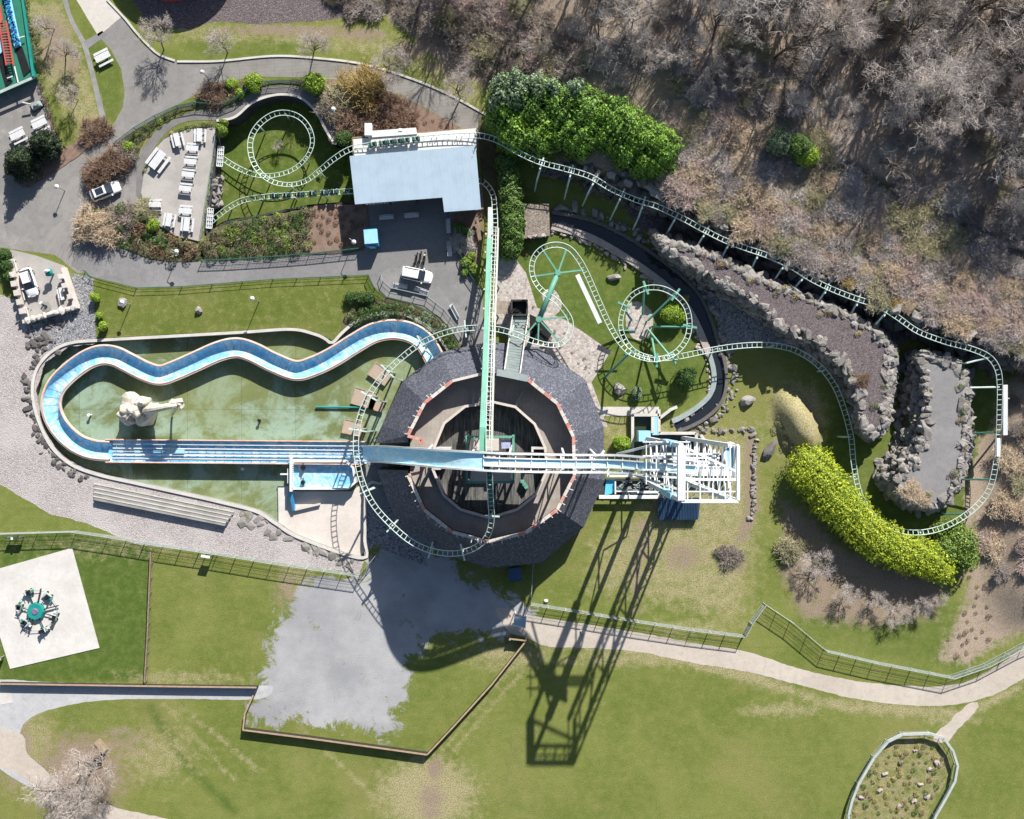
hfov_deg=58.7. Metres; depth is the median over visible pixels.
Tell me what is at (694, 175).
scrub bush
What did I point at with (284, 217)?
shrub
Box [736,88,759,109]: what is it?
undergrowth bush
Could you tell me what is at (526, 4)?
slope bush
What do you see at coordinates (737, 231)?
scrub bush
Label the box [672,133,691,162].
scrub bush
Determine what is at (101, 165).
bare shrub
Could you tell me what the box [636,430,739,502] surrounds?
lift tower
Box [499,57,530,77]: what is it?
slope bush
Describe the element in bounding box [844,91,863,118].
undergrowth bush
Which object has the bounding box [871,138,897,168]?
undergrowth bush
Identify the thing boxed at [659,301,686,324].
round shrub
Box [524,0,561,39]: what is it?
slope bush
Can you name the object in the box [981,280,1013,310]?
scrub bush
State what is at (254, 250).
shrub
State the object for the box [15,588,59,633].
carousel
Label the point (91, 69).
narrow path
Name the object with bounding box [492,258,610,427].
cobbled yard
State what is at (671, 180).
scrub bush
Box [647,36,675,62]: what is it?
undergrowth bush
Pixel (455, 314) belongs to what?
slat bench
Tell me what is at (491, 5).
slope bush
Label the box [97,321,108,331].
round shrub
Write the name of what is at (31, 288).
parked car
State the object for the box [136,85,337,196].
curved ramp
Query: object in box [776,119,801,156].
hollow bush
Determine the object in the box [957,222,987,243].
undergrowth bush
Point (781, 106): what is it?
undergrowth bush
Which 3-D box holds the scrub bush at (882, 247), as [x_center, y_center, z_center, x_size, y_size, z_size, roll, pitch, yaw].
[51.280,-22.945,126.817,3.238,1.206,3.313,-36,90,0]
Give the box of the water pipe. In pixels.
[316,406,363,407]
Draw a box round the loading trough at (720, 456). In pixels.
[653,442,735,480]
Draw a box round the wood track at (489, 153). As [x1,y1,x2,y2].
[478,115,502,221]
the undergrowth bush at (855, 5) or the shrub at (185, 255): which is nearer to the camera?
the undergrowth bush at (855, 5)
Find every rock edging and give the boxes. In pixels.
[15,309,89,481]
[238,509,353,572]
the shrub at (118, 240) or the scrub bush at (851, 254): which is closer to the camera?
the scrub bush at (851, 254)
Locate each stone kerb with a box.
[107,0,174,61]
[177,55,485,114]
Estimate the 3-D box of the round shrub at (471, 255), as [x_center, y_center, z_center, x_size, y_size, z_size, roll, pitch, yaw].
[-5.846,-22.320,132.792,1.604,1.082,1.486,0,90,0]
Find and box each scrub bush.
[650,111,675,129]
[652,108,664,119]
[653,98,675,121]
[655,168,685,203]
[662,169,696,209]
[663,103,689,128]
[666,112,685,133]
[669,180,707,213]
[670,99,693,118]
[670,150,687,175]
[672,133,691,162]
[672,158,690,186]
[673,104,698,129]
[673,146,703,173]
[674,120,700,151]
[676,131,706,163]
[677,156,708,185]
[681,147,703,177]
[683,99,704,120]
[689,119,719,145]
[691,152,723,181]
[693,105,716,129]
[693,175,706,187]
[694,104,727,133]
[694,117,722,149]
[694,196,722,223]
[695,142,718,159]
[697,135,723,153]
[698,142,719,170]
[699,155,731,189]
[700,145,735,183]
[700,174,730,200]
[703,188,721,213]
[706,101,741,136]
[708,180,734,203]
[709,169,741,207]
[709,204,725,226]
[712,201,745,227]
[713,129,737,150]
[713,217,721,225]
[714,118,754,156]
[717,150,746,179]
[717,189,734,202]
[718,142,736,154]
[719,139,750,175]
[726,203,763,247]
[727,114,750,136]
[727,173,753,198]
[727,191,746,208]
[729,169,738,182]
[731,188,750,208]
[732,141,763,174]
[734,172,770,210]
[735,169,752,183]
[740,125,758,141]
[741,158,785,193]
[743,206,777,238]
[744,152,757,173]
[745,157,776,189]
[746,186,778,221]
[747,142,766,166]
[747,158,772,178]
[747,204,776,227]
[749,118,777,157]
[755,123,768,141]
[756,154,786,180]
[757,151,780,166]
[757,154,797,180]
[757,187,790,226]
[757,222,783,242]
[759,175,785,198]
[759,208,784,230]
[760,235,773,248]
[763,227,803,260]
[764,179,798,214]
[772,236,782,257]
[773,211,814,243]
[776,173,805,197]
[776,203,816,234]
[782,157,803,186]
[782,182,813,216]
[783,231,807,259]
[785,175,810,195]
[785,190,808,217]
[786,238,819,268]
[788,215,813,239]
[789,164,810,184]
[790,248,824,278]
[796,229,807,244]
[797,182,830,216]
[799,181,815,199]
[801,166,813,177]
[803,203,815,216]
[805,216,818,234]
[805,218,839,246]
[806,245,830,274]
[807,175,829,198]
[808,204,834,234]
[808,240,820,249]
[810,170,827,183]
[810,230,823,245]
[811,167,843,199]
[811,246,834,271]
[815,194,842,222]
[819,233,841,256]
[820,193,861,227]
[822,207,839,231]
[822,224,860,262]
[824,249,849,272]
[824,264,842,275]
[827,249,861,283]
[828,189,848,209]
[833,220,856,241]
[837,245,857,264]
[841,267,857,280]
[842,276,855,290]
[844,184,872,225]
[846,210,878,235]
[849,218,870,244]
[850,232,867,253]
[851,194,886,229]
[852,253,867,271]
[852,270,874,293]
[855,257,875,280]
[856,225,887,256]
[863,208,888,238]
[863,275,899,316]
[864,242,878,254]
[868,246,892,267]
[870,213,899,240]
[870,219,906,260]
[871,261,884,275]
[872,242,888,257]
[872,265,900,285]
[873,262,908,300]
[879,259,912,296]
[884,246,904,265]
[886,225,907,252]
[888,294,902,307]
[889,275,911,298]
[895,230,917,249]
[895,279,916,303]
[897,243,931,273]
[899,238,918,261]
[900,266,928,298]
[900,301,916,315]
[902,295,919,313]
[905,260,925,276]
[907,231,949,268]
[910,256,939,283]
[910,279,941,310]
[913,260,945,292]
[916,271,949,303]
[916,295,955,330]
[929,248,960,283]
[929,307,956,329]
[930,292,965,324]
[932,288,952,312]
[936,242,970,275]
[941,305,976,342]
[942,284,960,300]
[943,281,959,292]
[944,259,965,282]
[947,293,979,329]
[950,264,978,296]
[950,281,976,304]
[952,304,980,327]
[961,280,980,299]
[964,289,999,322]
[967,266,980,280]
[969,280,1006,306]
[972,266,1000,291]
[973,314,995,339]
[977,326,997,351]
[980,273,1004,300]
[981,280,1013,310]
[981,324,1011,354]
[983,298,1005,324]
[986,297,1005,308]
[986,311,1010,333]
[990,275,1008,295]
[994,272,1019,311]
[995,313,1023,345]
[996,317,1023,356]
[997,301,1020,321]
[999,296,1019,314]
[1001,294,1023,327]
[1002,278,1023,306]
[1002,343,1018,354]
[1003,331,1023,357]
[1005,308,1020,326]
[1007,355,1023,374]
[1012,307,1023,341]
[1014,283,1023,310]
[1014,344,1023,362]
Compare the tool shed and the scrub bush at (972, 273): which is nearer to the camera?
the scrub bush at (972, 273)
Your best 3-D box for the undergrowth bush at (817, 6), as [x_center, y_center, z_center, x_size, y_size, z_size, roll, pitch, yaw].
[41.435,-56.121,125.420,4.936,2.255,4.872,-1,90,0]
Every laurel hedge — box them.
[482,73,686,182]
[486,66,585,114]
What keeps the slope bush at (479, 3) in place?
on the ground at (384, 650)
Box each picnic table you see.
[8,126,27,144]
[31,115,49,132]
[93,47,113,66]
[145,147,170,172]
[149,199,161,210]
[162,213,176,227]
[170,132,184,147]
[178,205,192,217]
[179,182,192,194]
[180,217,194,231]
[182,168,194,180]
[184,156,197,167]
[186,142,198,154]
[194,128,206,141]
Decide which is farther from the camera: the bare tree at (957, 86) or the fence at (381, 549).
the fence at (381, 549)
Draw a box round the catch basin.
[280,455,357,510]
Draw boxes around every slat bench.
[379,214,393,219]
[393,282,406,288]
[404,212,418,218]
[414,286,428,294]
[446,219,450,232]
[447,241,451,255]
[449,303,459,318]
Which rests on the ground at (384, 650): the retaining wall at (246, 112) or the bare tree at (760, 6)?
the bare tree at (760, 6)
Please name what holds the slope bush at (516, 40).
on the ground at (384, 650)
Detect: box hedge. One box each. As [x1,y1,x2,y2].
[0,247,13,283]
[343,289,376,304]
[493,151,526,261]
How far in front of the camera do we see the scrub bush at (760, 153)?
126.66 m
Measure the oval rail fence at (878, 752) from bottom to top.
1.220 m
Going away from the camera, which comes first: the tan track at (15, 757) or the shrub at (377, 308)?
the shrub at (377, 308)
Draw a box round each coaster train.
[271,188,337,199]
[368,135,419,148]
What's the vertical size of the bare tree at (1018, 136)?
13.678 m
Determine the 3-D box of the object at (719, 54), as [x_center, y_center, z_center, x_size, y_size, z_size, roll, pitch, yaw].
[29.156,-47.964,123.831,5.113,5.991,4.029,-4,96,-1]
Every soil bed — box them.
[20,75,107,187]
[92,204,202,261]
[117,101,196,159]
[142,122,217,171]
[195,79,305,107]
[201,204,368,259]
[301,204,368,253]
[317,80,457,136]
[341,299,461,349]
[452,210,481,275]
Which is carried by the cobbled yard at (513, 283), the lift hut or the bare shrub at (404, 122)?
the lift hut
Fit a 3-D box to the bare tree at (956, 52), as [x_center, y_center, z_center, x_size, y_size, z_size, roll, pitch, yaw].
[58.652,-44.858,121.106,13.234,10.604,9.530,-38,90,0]
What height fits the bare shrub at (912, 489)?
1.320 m
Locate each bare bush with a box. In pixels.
[799,547,835,581]
[831,583,861,604]
[864,589,891,610]
[883,601,914,630]
[911,596,937,616]
[931,592,949,606]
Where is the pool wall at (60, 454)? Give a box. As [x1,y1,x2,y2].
[31,311,448,558]
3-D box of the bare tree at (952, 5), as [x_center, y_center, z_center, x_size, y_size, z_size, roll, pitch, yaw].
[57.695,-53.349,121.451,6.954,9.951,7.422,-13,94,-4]
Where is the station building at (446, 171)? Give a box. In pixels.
[350,123,483,240]
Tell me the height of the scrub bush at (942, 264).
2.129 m
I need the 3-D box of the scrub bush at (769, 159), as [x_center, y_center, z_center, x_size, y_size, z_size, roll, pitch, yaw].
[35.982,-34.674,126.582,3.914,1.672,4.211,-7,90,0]
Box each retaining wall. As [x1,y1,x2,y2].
[205,122,354,234]
[216,93,336,146]
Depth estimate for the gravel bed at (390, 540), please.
133.32 m
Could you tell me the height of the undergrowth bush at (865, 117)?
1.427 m
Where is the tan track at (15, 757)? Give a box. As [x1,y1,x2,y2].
[0,728,165,818]
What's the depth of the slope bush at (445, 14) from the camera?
132.16 m
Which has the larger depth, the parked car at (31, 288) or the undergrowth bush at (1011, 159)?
the parked car at (31, 288)
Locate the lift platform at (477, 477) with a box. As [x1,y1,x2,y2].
[466,435,527,488]
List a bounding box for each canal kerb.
[550,223,716,425]
[552,199,738,434]
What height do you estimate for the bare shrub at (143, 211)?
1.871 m
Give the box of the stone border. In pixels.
[701,426,759,520]
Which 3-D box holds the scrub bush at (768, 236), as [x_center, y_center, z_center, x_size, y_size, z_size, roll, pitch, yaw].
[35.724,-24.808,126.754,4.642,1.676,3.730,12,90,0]
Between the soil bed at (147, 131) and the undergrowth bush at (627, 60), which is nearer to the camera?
the undergrowth bush at (627, 60)
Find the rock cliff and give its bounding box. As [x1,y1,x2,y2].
[538,160,1019,377]
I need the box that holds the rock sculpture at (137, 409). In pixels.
[116,391,184,426]
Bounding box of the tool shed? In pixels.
[658,498,699,519]
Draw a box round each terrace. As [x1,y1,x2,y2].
[141,127,216,240]
[648,228,900,442]
[872,348,976,517]
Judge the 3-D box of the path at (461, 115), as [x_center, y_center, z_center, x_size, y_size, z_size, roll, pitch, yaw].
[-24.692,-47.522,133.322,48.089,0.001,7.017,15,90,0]
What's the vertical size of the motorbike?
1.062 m
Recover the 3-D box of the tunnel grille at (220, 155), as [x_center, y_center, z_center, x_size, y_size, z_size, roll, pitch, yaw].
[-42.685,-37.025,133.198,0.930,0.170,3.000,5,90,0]
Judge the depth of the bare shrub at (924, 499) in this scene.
128.34 m
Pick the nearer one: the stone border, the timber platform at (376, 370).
the stone border
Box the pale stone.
[934,759,939,767]
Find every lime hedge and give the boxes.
[785,443,958,587]
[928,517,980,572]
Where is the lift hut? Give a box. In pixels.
[498,299,550,343]
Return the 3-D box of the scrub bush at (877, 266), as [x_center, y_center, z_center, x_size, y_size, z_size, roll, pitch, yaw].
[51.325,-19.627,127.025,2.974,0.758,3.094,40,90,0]
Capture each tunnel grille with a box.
[206,208,213,228]
[216,146,223,166]
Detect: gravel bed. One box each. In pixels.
[0,295,363,572]
[27,273,95,351]
[362,462,427,565]
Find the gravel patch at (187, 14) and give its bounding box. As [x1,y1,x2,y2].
[133,0,391,28]
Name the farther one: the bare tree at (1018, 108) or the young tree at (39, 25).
the young tree at (39, 25)
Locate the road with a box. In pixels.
[0,17,478,272]
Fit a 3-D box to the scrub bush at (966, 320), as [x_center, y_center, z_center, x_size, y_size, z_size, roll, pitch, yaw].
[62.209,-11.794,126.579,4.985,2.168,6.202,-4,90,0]
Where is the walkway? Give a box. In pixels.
[596,407,658,415]
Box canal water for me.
[552,215,723,428]
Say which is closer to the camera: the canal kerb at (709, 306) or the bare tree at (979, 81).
the bare tree at (979, 81)
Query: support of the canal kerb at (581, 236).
on the ground at (384, 650)
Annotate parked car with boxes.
[19,267,39,297]
[88,181,121,201]
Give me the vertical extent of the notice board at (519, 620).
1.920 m
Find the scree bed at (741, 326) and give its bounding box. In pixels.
[704,287,790,349]
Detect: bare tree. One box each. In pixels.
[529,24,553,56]
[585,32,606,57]
[590,0,618,34]
[614,0,658,21]
[616,0,659,25]
[626,25,651,59]
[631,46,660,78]
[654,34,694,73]
[686,26,717,57]
[687,0,730,8]
[695,0,730,14]
[700,58,730,90]
[701,0,743,38]
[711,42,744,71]
[727,0,773,50]
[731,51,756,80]
[733,0,790,22]
[747,0,792,29]
[776,0,839,29]
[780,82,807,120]
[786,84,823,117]
[794,0,862,70]
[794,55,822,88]
[809,0,879,56]
[826,0,882,56]
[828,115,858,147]
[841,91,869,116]
[862,40,942,105]
[870,0,938,33]
[874,0,915,14]
[876,73,930,129]
[889,74,964,152]
[899,21,965,92]
[900,48,968,114]
[904,14,986,72]
[910,0,979,33]
[911,0,964,19]
[922,56,981,123]
[923,25,1006,105]
[944,60,1007,131]
[952,88,1016,141]
[957,50,1009,110]
[969,16,1023,91]
[982,114,1023,184]
[989,16,1023,45]
[995,72,1023,126]
[999,11,1023,82]
[999,194,1023,225]
[1007,94,1023,145]
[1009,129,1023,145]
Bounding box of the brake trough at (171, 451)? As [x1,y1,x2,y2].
[105,439,366,464]
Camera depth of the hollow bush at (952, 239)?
126.51 m
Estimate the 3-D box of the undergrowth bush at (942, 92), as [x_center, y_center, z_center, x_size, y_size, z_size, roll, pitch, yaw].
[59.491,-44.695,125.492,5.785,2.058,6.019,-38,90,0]
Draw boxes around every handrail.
[199,131,216,240]
[380,273,460,330]
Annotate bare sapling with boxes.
[272,139,283,152]
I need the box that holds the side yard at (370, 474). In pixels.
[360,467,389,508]
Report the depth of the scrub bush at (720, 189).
126.77 m
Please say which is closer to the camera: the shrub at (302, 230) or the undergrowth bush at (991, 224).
the undergrowth bush at (991, 224)
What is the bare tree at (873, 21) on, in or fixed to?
on the ground at (384, 650)
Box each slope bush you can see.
[325,0,337,7]
[334,0,358,8]
[342,0,367,26]
[345,0,361,10]
[349,0,387,24]
[380,0,394,8]
[391,0,423,32]
[402,0,430,10]
[408,8,444,48]
[418,0,438,16]
[420,0,441,11]
[429,1,466,35]
[437,0,463,11]
[439,20,481,63]
[444,0,488,21]
[452,0,487,37]
[464,0,490,13]
[464,31,502,75]
[465,31,483,54]
[469,14,498,43]
[470,0,507,31]
[480,55,511,82]
[481,5,516,43]
[482,0,513,15]
[483,41,513,74]
[490,24,518,54]
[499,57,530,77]
[502,9,520,29]
[504,0,520,15]
[504,51,523,65]
[505,27,529,58]
[510,0,541,25]
[512,2,537,32]
[512,45,530,62]
[518,27,535,54]
[521,50,554,77]
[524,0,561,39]
[529,21,559,57]
[531,40,553,63]
[552,26,575,51]
[552,47,574,79]
[567,42,585,64]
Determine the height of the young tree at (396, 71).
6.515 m
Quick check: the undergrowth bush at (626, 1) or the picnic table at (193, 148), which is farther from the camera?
the picnic table at (193, 148)
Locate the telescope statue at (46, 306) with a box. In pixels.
[39,301,51,311]
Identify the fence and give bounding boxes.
[0,530,358,576]
[0,682,258,687]
[83,270,368,288]
[113,80,337,145]
[144,548,153,681]
[200,248,358,260]
[242,694,254,728]
[242,727,427,755]
[359,548,427,575]
[367,274,459,347]
[427,641,525,755]
[459,237,478,287]
[531,603,745,637]
[743,602,1023,678]
[846,731,958,818]
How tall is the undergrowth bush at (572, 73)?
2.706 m
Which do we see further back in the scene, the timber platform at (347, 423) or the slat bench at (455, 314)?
the timber platform at (347, 423)
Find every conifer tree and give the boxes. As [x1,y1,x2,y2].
[3,144,46,183]
[27,126,66,163]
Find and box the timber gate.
[509,637,526,641]
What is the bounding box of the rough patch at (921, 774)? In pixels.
[850,735,950,818]
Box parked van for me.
[401,266,432,283]
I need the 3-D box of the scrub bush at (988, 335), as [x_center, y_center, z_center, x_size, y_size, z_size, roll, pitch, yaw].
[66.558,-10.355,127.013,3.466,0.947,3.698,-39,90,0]
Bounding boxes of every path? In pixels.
[0,679,272,789]
[63,0,106,125]
[71,178,483,346]
[77,0,121,35]
[84,31,106,48]
[181,58,482,144]
[496,608,1023,705]
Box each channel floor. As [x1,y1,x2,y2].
[634,416,652,456]
[653,435,693,452]
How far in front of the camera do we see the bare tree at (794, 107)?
122.65 m
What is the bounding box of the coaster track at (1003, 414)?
[213,110,1009,559]
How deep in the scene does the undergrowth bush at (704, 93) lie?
126.16 m
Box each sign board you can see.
[4,536,24,539]
[201,553,212,557]
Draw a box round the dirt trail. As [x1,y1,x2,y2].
[933,702,978,742]
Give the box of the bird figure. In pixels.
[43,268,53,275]
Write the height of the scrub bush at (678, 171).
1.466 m
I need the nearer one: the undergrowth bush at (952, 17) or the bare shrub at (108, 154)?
the undergrowth bush at (952, 17)
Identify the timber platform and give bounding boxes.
[341,419,363,436]
[351,387,377,408]
[367,362,391,385]
[367,398,384,412]
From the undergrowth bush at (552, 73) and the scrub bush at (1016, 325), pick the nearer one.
the scrub bush at (1016, 325)
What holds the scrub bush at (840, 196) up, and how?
on the ground at (384, 650)
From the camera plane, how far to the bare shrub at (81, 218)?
131.91 m
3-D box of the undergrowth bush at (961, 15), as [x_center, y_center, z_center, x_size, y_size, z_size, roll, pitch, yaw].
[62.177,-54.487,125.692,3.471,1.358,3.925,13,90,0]
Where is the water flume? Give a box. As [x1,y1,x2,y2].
[40,319,442,460]
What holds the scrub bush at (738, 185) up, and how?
on the ground at (384, 650)
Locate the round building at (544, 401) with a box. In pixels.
[377,342,604,581]
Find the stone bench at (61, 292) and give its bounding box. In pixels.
[56,287,65,299]
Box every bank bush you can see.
[973,525,1001,551]
[978,526,1008,568]
[984,487,1019,521]
[992,442,1023,481]
[994,562,1011,584]
[1007,499,1023,524]
[1008,393,1019,408]
[1008,418,1023,446]
[1009,454,1023,476]
[1009,471,1023,498]
[1015,533,1023,555]
[1016,553,1023,572]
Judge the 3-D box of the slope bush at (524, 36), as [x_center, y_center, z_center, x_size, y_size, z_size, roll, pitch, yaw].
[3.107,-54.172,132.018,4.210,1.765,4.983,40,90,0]
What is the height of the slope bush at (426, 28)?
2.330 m
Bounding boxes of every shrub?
[34,62,42,71]
[44,108,52,114]
[70,200,106,245]
[72,112,108,149]
[75,207,123,252]
[79,165,107,193]
[80,145,121,186]
[89,292,99,303]
[90,113,117,137]
[92,138,131,179]
[95,312,103,319]
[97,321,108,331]
[104,197,139,242]
[111,233,124,244]
[113,137,137,168]
[114,201,125,216]
[117,224,127,235]
[118,241,130,250]
[122,141,133,150]
[122,206,133,218]
[130,228,144,238]
[131,238,145,249]
[132,193,161,223]
[135,221,146,234]
[138,214,149,224]
[142,229,151,239]
[144,247,153,258]
[146,218,160,231]
[147,235,158,248]
[148,245,161,255]
[155,232,167,244]
[156,241,166,250]
[156,249,165,258]
[165,233,178,244]
[166,248,180,263]
[175,236,190,249]
[182,242,196,255]
[182,252,192,262]
[192,78,230,115]
[192,244,201,256]
[199,239,211,248]
[207,250,217,260]
[209,243,219,252]
[210,228,218,237]
[214,123,228,137]
[216,237,228,245]
[218,119,228,126]
[225,78,238,89]
[226,231,234,242]
[228,220,239,229]
[231,228,240,236]
[234,88,243,99]
[234,245,241,253]
[239,233,250,242]
[241,241,248,249]
[243,72,262,92]
[246,222,255,232]
[246,245,257,254]
[252,215,262,226]
[254,225,264,234]
[256,230,266,240]
[263,247,273,255]
[268,227,279,237]
[270,243,279,255]
[273,217,281,228]
[278,214,286,225]
[279,234,291,244]
[289,239,300,248]
[289,245,300,255]
[293,215,302,224]
[295,231,303,241]
[297,225,308,235]
[301,82,308,91]
[303,229,312,239]
[304,71,327,95]
[313,93,344,123]
[314,76,355,119]
[325,92,370,135]
[332,54,392,118]
[334,129,352,148]
[341,101,384,135]
[348,315,357,322]
[366,88,414,128]
[372,304,382,313]
[372,311,381,319]
[382,94,421,131]
[391,301,401,312]
[395,311,406,318]
[406,305,414,314]
[423,323,433,331]
[432,317,440,327]
[441,334,450,344]
[445,228,477,256]
[453,222,467,233]
[460,256,471,267]
[461,268,467,276]
[462,229,471,239]
[467,252,476,261]
[468,263,478,274]
[612,435,630,451]
[630,386,641,400]
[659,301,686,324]
[673,366,696,389]
[680,294,689,303]
[715,542,729,560]
[717,543,746,570]
[765,127,791,156]
[772,530,807,566]
[786,133,813,163]
[794,145,819,167]
[853,370,871,390]
[893,476,922,506]
[915,490,932,508]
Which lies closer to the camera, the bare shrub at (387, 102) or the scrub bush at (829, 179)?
the scrub bush at (829, 179)
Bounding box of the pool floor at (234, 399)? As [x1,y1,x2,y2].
[38,315,445,554]
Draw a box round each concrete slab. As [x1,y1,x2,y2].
[0,548,98,668]
[0,685,12,704]
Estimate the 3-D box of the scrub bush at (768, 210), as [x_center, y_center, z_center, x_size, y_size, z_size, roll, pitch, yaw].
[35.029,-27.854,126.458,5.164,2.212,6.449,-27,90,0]
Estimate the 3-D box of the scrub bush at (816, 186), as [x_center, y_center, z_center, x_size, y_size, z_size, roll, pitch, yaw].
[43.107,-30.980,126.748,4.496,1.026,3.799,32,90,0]
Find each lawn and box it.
[93,276,380,340]
[213,102,353,228]
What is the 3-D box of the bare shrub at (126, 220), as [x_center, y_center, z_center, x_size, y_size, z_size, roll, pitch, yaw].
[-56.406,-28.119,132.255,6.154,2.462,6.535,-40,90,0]
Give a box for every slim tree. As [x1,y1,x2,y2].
[489,30,524,54]
[555,51,586,72]
[610,21,639,47]
[651,4,667,29]
[732,70,774,96]
[767,4,852,60]
[804,0,859,55]
[877,0,956,55]
[879,147,913,180]
[917,0,958,43]
[936,0,994,48]
[941,0,1012,21]
[962,0,1023,40]
[984,37,1023,75]
[987,76,1023,113]
[991,144,1022,182]
[1004,142,1023,178]
[1008,11,1023,20]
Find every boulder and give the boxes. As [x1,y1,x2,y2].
[118,298,127,307]
[195,306,202,313]
[607,274,620,280]
[614,383,626,395]
[708,417,716,424]
[740,395,755,405]
[762,439,777,460]
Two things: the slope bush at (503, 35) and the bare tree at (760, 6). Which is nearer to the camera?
the bare tree at (760, 6)
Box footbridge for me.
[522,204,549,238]
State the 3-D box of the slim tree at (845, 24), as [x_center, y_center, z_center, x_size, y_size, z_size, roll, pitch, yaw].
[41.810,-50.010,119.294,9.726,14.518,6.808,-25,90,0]
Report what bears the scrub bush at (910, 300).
on the ground at (384, 650)
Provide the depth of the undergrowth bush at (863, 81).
125.59 m
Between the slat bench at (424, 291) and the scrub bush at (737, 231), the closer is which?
the scrub bush at (737, 231)
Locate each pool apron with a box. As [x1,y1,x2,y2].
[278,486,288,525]
[285,484,363,555]
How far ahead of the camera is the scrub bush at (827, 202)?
126.56 m
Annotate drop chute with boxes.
[361,440,695,489]
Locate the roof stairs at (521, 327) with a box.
[504,314,528,372]
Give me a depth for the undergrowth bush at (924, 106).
125.67 m
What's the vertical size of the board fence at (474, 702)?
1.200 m
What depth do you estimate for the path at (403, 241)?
133.32 m
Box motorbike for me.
[423,252,426,264]
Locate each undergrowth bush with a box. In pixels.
[395,1,424,23]
[452,46,484,76]
[506,11,529,36]
[512,30,540,55]
[512,58,530,74]
[528,1,548,18]
[532,28,562,62]
[541,55,569,86]
[549,27,566,50]
[553,54,590,88]
[555,54,571,74]
[560,8,593,41]
[562,10,578,22]
[576,43,603,74]
[580,35,626,74]
[588,0,623,13]
[603,65,630,90]
[610,16,651,59]
[610,33,629,51]
[611,40,635,67]
[612,0,637,14]
[625,28,662,65]
[630,17,647,33]
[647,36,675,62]
[656,0,679,11]
[656,1,678,26]
[658,45,680,71]
[663,67,690,96]
[666,0,699,19]
[669,53,696,78]
[678,77,694,95]
[682,68,723,109]
[683,15,701,35]
[689,53,731,88]
[709,68,742,105]
[720,26,750,60]
[725,60,749,85]
[736,0,774,19]
[736,48,753,65]
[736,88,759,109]
[737,77,778,117]
[744,32,774,64]
[751,73,778,96]
[760,61,786,86]
[762,116,780,132]
[764,0,789,6]
[770,14,789,34]
[772,38,807,79]
[772,80,812,123]
[775,118,798,128]
[792,25,811,42]
[794,0,834,38]
[796,0,826,20]
[797,35,835,66]
[799,52,840,97]
[807,153,832,171]
[817,73,845,102]
[823,94,844,117]
[827,139,852,169]
[833,27,868,63]
[840,0,874,14]
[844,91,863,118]
[850,56,878,77]
[850,104,873,131]
[854,57,889,102]
[856,0,886,28]
[859,34,876,51]
[870,0,908,31]
[871,18,899,45]
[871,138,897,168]
[880,65,910,93]
[885,41,908,62]
[887,86,920,119]
[889,46,928,87]
[889,121,913,148]
[889,166,929,208]
[900,88,937,115]
[902,125,936,155]
[905,0,936,12]
[907,183,934,208]
[908,48,930,66]
[909,169,943,199]
[922,115,957,148]
[928,114,968,154]
[929,66,964,103]
[931,17,947,31]
[931,177,976,217]
[934,98,952,115]
[935,0,967,26]
[939,41,958,55]
[939,151,969,174]
[946,96,965,114]
[952,52,984,97]
[953,4,975,27]
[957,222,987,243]
[960,197,993,238]
[964,124,997,156]
[967,113,989,134]
[969,49,1005,86]
[976,14,1014,45]
[977,35,1011,58]
[979,131,1004,159]
[980,167,1005,194]
[983,208,1001,231]
[990,109,1022,145]
[992,180,1015,204]
[993,116,1022,152]
[994,66,1012,87]
[994,83,1017,106]
[994,182,1023,220]
[996,190,1023,230]
[998,5,1023,32]
[999,0,1022,12]
[1001,149,1020,164]
[1002,214,1023,249]
[1004,241,1022,259]
[1007,118,1023,149]
[1008,36,1023,65]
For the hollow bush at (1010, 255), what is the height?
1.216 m
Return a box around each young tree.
[30,13,57,40]
[49,35,83,62]
[56,81,78,106]
[136,12,174,49]
[201,24,236,56]
[296,29,331,61]
[367,40,412,87]
[441,66,477,106]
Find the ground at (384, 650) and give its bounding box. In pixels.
[0,0,1023,818]
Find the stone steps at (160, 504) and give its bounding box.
[94,483,233,525]
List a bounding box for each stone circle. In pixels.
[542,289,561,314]
[626,301,652,339]
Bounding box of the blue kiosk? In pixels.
[363,228,379,248]
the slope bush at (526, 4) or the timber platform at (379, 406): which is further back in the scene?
the timber platform at (379, 406)
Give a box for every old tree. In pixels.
[17,745,117,818]
[44,785,111,818]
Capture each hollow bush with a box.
[763,117,791,137]
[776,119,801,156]
[791,123,806,159]
[791,130,822,160]
[802,125,836,173]
[805,141,833,170]
[809,147,845,185]
[829,148,848,170]
[831,161,871,199]
[836,160,882,186]
[844,163,878,188]
[849,182,895,223]
[863,177,891,190]
[880,193,922,238]
[880,195,899,217]
[888,197,933,240]
[895,171,936,212]
[920,208,957,245]
[921,193,950,227]
[931,217,970,255]
[937,207,967,227]
[959,225,988,253]
[965,230,1009,273]
[969,235,1014,276]
[977,233,1006,252]
[999,250,1023,277]
[1003,242,1023,258]
[1008,255,1023,279]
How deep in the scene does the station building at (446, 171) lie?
128.73 m
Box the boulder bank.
[207,174,224,209]
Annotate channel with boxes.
[598,468,676,498]
[631,405,711,452]
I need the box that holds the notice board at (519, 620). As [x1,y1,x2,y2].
[513,612,526,627]
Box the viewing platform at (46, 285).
[9,250,80,323]

